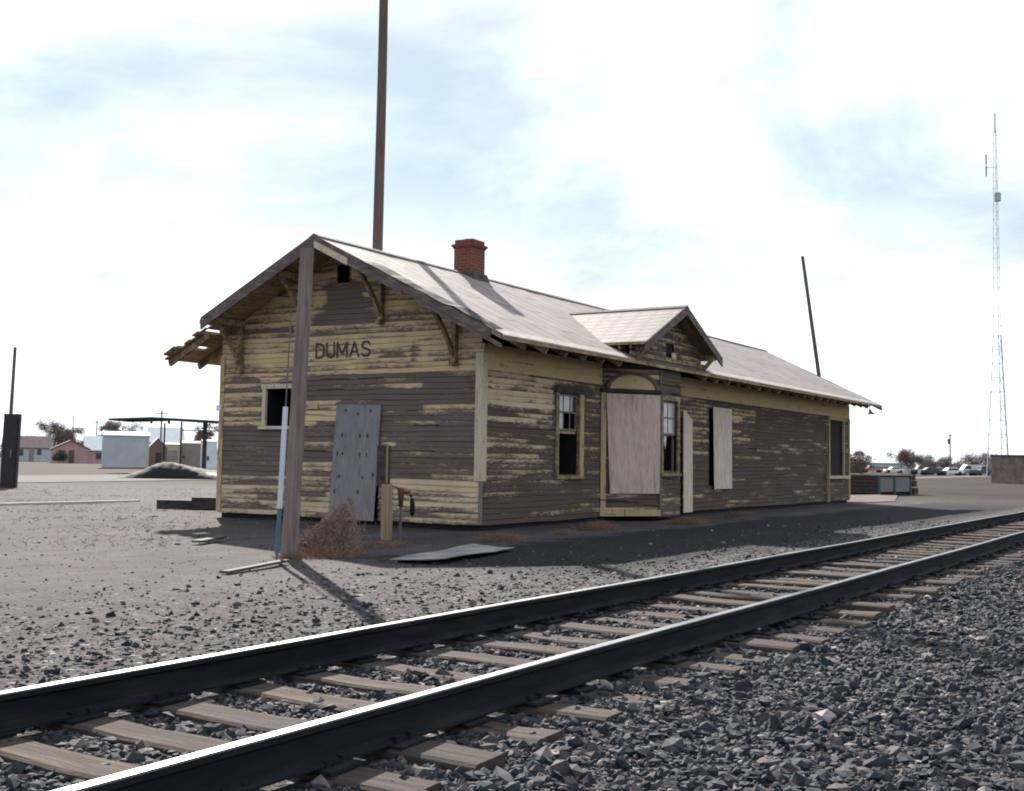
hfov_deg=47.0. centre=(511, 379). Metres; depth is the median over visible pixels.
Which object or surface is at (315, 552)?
grass tuft
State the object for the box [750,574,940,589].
railroad tie
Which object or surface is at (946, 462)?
tree
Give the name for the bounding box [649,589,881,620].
railroad tie
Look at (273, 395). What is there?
window
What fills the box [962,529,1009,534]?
railroad tie
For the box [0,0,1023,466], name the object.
sky
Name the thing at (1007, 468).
block hut
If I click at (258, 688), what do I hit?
railroad tie
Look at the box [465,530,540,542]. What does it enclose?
grass tuft
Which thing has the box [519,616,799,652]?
railroad tie
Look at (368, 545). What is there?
grass tuft
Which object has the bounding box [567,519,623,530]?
grass tuft
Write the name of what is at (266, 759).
rail
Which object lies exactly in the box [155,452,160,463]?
door
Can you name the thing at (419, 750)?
railroad tie
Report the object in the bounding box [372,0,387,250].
utility pole
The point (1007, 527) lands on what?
railroad tie
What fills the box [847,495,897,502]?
concrete pad
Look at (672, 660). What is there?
railroad tie
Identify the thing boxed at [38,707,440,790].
railroad tie
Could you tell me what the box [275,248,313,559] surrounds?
utility pole
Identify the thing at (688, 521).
grass tuft
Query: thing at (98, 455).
window
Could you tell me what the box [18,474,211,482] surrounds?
road
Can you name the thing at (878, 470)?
pickup truck
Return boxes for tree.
[33,419,80,446]
[63,424,89,444]
[96,420,122,435]
[100,422,147,435]
[189,423,217,440]
[850,450,865,457]
[883,446,926,473]
[915,450,942,467]
[934,455,954,468]
[954,444,1000,466]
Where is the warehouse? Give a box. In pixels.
[148,427,184,444]
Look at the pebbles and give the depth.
17.41 m
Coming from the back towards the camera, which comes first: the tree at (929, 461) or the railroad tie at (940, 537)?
the tree at (929, 461)
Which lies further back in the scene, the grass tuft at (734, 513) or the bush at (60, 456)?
the bush at (60, 456)
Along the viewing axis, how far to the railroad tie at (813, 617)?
9.97 m
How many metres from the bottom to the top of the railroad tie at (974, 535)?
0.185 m
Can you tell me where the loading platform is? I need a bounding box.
[850,473,913,494]
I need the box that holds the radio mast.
[985,113,1008,476]
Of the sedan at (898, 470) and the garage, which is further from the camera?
the sedan at (898, 470)
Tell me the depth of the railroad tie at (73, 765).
4.77 m
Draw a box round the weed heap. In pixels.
[269,494,375,553]
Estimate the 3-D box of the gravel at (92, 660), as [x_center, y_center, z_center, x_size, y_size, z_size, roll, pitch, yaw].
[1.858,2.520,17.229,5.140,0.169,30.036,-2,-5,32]
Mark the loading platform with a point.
(882, 484)
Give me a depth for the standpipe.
19.67 m
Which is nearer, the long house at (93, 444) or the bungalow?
the long house at (93, 444)
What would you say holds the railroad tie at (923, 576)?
on the ground
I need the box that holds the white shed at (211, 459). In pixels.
[200,439,217,468]
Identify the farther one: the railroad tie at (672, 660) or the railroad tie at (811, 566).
the railroad tie at (811, 566)
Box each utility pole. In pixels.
[9,347,16,413]
[156,410,167,439]
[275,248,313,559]
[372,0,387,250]
[801,256,820,376]
[947,433,952,473]
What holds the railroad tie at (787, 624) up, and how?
on the gravel at (954, 755)
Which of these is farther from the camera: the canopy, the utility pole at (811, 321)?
the canopy
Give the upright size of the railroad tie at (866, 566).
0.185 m
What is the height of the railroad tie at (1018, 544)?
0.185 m
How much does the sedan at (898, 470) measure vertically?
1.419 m
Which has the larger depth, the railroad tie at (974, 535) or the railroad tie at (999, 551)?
the railroad tie at (974, 535)
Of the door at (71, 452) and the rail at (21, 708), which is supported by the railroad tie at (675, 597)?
the rail at (21, 708)
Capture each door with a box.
[29,450,33,461]
[68,450,73,462]
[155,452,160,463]
[167,450,177,462]
[1010,462,1019,483]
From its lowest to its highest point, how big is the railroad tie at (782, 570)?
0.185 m
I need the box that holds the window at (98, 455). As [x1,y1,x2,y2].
[96,453,100,458]
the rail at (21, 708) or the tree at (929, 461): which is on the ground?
the tree at (929, 461)
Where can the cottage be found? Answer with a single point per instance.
(156, 451)
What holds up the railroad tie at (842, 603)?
on the gravel at (954, 755)
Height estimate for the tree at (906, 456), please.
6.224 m
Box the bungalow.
[1,436,52,461]
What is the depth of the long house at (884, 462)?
306.91 m
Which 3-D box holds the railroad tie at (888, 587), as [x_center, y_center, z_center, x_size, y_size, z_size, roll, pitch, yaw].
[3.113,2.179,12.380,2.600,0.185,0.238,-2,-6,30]
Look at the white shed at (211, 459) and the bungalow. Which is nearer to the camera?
the white shed at (211, 459)
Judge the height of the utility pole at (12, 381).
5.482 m
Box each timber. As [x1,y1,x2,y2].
[156,499,215,509]
[191,497,215,500]
[869,473,915,479]
[912,481,916,486]
[912,488,917,493]
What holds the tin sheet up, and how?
on the ground
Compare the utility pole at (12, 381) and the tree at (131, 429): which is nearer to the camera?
the utility pole at (12, 381)
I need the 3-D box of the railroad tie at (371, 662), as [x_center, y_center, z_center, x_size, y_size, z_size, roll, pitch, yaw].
[-0.355,1.777,6.929,2.600,0.185,0.235,-2,-5,32]
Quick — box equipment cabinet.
[0,414,21,487]
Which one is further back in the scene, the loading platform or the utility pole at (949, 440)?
the utility pole at (949, 440)
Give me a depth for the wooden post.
19.39 m
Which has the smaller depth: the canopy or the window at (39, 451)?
the canopy
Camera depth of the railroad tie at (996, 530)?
23.60 m
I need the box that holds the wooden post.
[376,444,392,539]
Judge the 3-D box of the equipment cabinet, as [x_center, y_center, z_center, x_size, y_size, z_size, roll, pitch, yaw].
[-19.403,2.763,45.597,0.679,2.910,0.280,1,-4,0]
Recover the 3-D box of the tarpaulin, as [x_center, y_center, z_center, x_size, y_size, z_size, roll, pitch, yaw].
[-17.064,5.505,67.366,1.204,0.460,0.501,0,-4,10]
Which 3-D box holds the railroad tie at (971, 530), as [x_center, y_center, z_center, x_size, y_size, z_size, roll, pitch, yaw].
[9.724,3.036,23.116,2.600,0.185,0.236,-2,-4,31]
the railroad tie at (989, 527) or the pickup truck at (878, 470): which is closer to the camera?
the railroad tie at (989, 527)
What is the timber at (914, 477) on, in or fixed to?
on the timber at (914, 483)
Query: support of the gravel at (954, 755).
on the ground
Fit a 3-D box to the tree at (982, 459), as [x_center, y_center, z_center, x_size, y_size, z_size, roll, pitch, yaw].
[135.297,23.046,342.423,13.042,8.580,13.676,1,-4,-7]
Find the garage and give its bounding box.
[165,443,179,463]
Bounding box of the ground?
[0,457,1023,790]
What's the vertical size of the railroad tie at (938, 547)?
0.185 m
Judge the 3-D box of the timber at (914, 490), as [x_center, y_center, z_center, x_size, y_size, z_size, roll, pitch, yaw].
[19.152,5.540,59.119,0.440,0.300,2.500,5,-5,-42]
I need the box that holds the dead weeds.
[0,485,226,548]
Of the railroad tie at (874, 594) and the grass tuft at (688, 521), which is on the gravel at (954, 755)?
the railroad tie at (874, 594)
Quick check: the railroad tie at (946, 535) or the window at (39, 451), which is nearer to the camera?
the railroad tie at (946, 535)
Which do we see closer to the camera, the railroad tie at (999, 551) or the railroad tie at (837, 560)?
the railroad tie at (837, 560)
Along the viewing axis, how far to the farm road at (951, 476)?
180.23 m
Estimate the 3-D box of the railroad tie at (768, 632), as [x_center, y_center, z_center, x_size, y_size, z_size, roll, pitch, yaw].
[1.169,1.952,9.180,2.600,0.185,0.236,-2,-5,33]
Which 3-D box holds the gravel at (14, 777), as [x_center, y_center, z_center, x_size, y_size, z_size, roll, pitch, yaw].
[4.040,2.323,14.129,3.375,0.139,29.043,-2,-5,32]
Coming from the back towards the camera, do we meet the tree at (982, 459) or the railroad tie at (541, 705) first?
the tree at (982, 459)
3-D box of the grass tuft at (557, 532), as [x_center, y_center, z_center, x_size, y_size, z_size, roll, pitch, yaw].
[0.960,2.754,21.591,0.941,0.175,0.802,3,-4,-23]
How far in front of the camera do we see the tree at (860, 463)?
71.45 m
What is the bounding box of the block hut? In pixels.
[990,455,1023,483]
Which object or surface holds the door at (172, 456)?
in the garage
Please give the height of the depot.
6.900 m
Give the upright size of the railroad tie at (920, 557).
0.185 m
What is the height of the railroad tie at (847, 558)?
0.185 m
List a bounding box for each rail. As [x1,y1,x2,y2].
[0,511,1023,732]
[52,531,1023,790]
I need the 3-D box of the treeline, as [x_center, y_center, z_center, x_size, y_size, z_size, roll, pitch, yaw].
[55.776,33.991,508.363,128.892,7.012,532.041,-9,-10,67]
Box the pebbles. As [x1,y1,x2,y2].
[0,503,670,602]
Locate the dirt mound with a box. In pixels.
[112,462,216,479]
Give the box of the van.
[959,465,984,474]
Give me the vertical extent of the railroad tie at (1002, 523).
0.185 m
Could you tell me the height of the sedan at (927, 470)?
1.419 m
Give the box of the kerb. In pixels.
[0,500,139,505]
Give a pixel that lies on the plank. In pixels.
(250, 567)
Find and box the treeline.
[0,443,990,469]
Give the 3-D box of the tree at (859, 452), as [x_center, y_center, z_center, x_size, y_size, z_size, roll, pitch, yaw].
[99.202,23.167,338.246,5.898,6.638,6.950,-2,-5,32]
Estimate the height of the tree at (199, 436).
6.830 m
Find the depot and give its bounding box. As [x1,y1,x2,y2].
[163,233,881,530]
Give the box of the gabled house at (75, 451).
[50,440,90,462]
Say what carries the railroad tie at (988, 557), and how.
on the ground
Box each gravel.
[0,518,963,690]
[0,525,1023,790]
[288,547,1023,790]
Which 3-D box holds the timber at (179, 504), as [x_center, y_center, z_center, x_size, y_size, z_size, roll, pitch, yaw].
[-7.251,3.135,29.471,3.335,0.220,0.240,0,-4,8]
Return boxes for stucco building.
[179,441,200,467]
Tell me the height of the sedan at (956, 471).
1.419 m
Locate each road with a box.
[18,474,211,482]
[916,475,990,478]
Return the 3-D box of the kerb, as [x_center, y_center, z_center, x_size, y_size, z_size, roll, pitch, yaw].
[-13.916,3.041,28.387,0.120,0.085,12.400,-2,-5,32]
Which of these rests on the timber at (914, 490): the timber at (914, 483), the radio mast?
the timber at (914, 483)
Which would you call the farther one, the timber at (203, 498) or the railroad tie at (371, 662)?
the timber at (203, 498)
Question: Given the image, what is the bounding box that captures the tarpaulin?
[205,472,216,476]
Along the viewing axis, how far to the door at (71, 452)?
180.20 m
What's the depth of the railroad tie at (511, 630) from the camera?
8.31 m
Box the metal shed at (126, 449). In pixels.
[101,431,149,468]
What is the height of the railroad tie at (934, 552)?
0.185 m
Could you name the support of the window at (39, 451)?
in the bungalow
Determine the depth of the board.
17.98 m
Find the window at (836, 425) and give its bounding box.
[828,416,844,475]
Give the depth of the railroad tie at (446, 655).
7.42 m
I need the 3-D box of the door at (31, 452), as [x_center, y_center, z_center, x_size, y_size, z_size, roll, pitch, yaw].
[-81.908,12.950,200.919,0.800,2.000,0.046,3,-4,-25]
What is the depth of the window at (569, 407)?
25.68 m
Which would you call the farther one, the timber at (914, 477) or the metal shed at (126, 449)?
the metal shed at (126, 449)
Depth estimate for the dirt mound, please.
67.30 m
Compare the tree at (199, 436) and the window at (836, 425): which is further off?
the tree at (199, 436)
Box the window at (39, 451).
[37,449,41,454]
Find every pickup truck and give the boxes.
[863,465,883,472]
[908,466,933,474]
[965,466,990,475]
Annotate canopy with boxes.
[108,417,218,468]
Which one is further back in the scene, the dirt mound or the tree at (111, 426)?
the tree at (111, 426)
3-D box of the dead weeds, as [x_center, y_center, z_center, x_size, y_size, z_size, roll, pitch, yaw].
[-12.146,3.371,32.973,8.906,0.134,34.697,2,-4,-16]
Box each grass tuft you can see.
[269,545,375,559]
[330,538,416,548]
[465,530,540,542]
[549,528,585,534]
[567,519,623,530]
[661,515,710,524]
[721,509,754,516]
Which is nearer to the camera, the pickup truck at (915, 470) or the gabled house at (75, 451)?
the gabled house at (75, 451)
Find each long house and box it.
[83,436,101,463]
[852,456,907,472]
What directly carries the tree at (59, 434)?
on the ground
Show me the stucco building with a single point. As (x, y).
(191, 454)
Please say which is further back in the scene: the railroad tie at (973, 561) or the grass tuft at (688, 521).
the grass tuft at (688, 521)
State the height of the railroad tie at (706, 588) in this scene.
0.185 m
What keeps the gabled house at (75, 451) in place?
on the ground
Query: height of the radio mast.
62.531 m
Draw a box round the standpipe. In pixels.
[393,486,414,538]
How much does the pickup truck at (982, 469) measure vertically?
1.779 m
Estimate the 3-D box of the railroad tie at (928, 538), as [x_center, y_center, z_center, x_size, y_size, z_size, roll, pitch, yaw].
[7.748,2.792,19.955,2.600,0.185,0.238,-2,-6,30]
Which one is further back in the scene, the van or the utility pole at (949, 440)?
the utility pole at (949, 440)
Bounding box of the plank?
[221,559,288,573]
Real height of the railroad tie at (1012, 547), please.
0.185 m
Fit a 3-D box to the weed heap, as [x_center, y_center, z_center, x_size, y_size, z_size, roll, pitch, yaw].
[-2.656,2.025,16.599,1.480,0.957,1.279,1,-4,-7]
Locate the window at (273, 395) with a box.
[258,384,290,428]
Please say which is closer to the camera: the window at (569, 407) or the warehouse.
the window at (569, 407)
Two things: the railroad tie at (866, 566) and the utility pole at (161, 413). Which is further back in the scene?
the utility pole at (161, 413)
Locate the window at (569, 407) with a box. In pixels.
[553,386,584,478]
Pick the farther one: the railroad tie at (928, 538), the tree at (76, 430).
the tree at (76, 430)
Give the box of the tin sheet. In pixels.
[390,544,513,559]
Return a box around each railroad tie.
[0,725,265,790]
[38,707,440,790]
[131,690,504,770]
[208,679,563,746]
[265,664,623,723]
[334,655,659,704]
[387,644,701,686]
[436,632,745,675]
[477,625,767,663]
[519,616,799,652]
[557,611,829,644]
[585,604,847,633]
[617,598,871,627]
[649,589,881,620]
[676,586,895,613]
[694,583,905,606]
[708,578,916,601]
[731,574,938,596]
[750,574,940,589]
[761,566,959,586]
[788,567,964,581]
[795,563,980,578]
[815,558,981,574]
[825,558,990,571]
[841,555,999,568]
[848,553,1010,565]
[861,550,1013,562]
[870,548,1023,560]
[885,547,1022,557]
[888,544,1023,555]
[899,542,1023,552]
[906,540,1023,549]
[914,538,1023,547]
[927,537,1023,544]
[930,535,987,541]
[938,533,994,539]
[949,531,1005,537]
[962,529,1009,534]
[968,528,1016,533]
[973,527,1023,531]
[982,526,1015,529]
[986,524,1023,529]
[998,522,1023,526]
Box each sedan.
[883,467,904,472]
[918,467,945,475]
[942,468,964,475]
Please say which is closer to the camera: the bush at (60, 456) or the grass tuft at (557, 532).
the grass tuft at (557, 532)
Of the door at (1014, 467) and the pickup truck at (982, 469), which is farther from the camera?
the pickup truck at (982, 469)
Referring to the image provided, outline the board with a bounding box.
[192,536,226,542]
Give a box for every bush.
[49,450,70,462]
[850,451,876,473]
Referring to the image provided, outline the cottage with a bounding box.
[148,437,167,466]
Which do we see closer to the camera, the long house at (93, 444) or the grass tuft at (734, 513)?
the grass tuft at (734, 513)

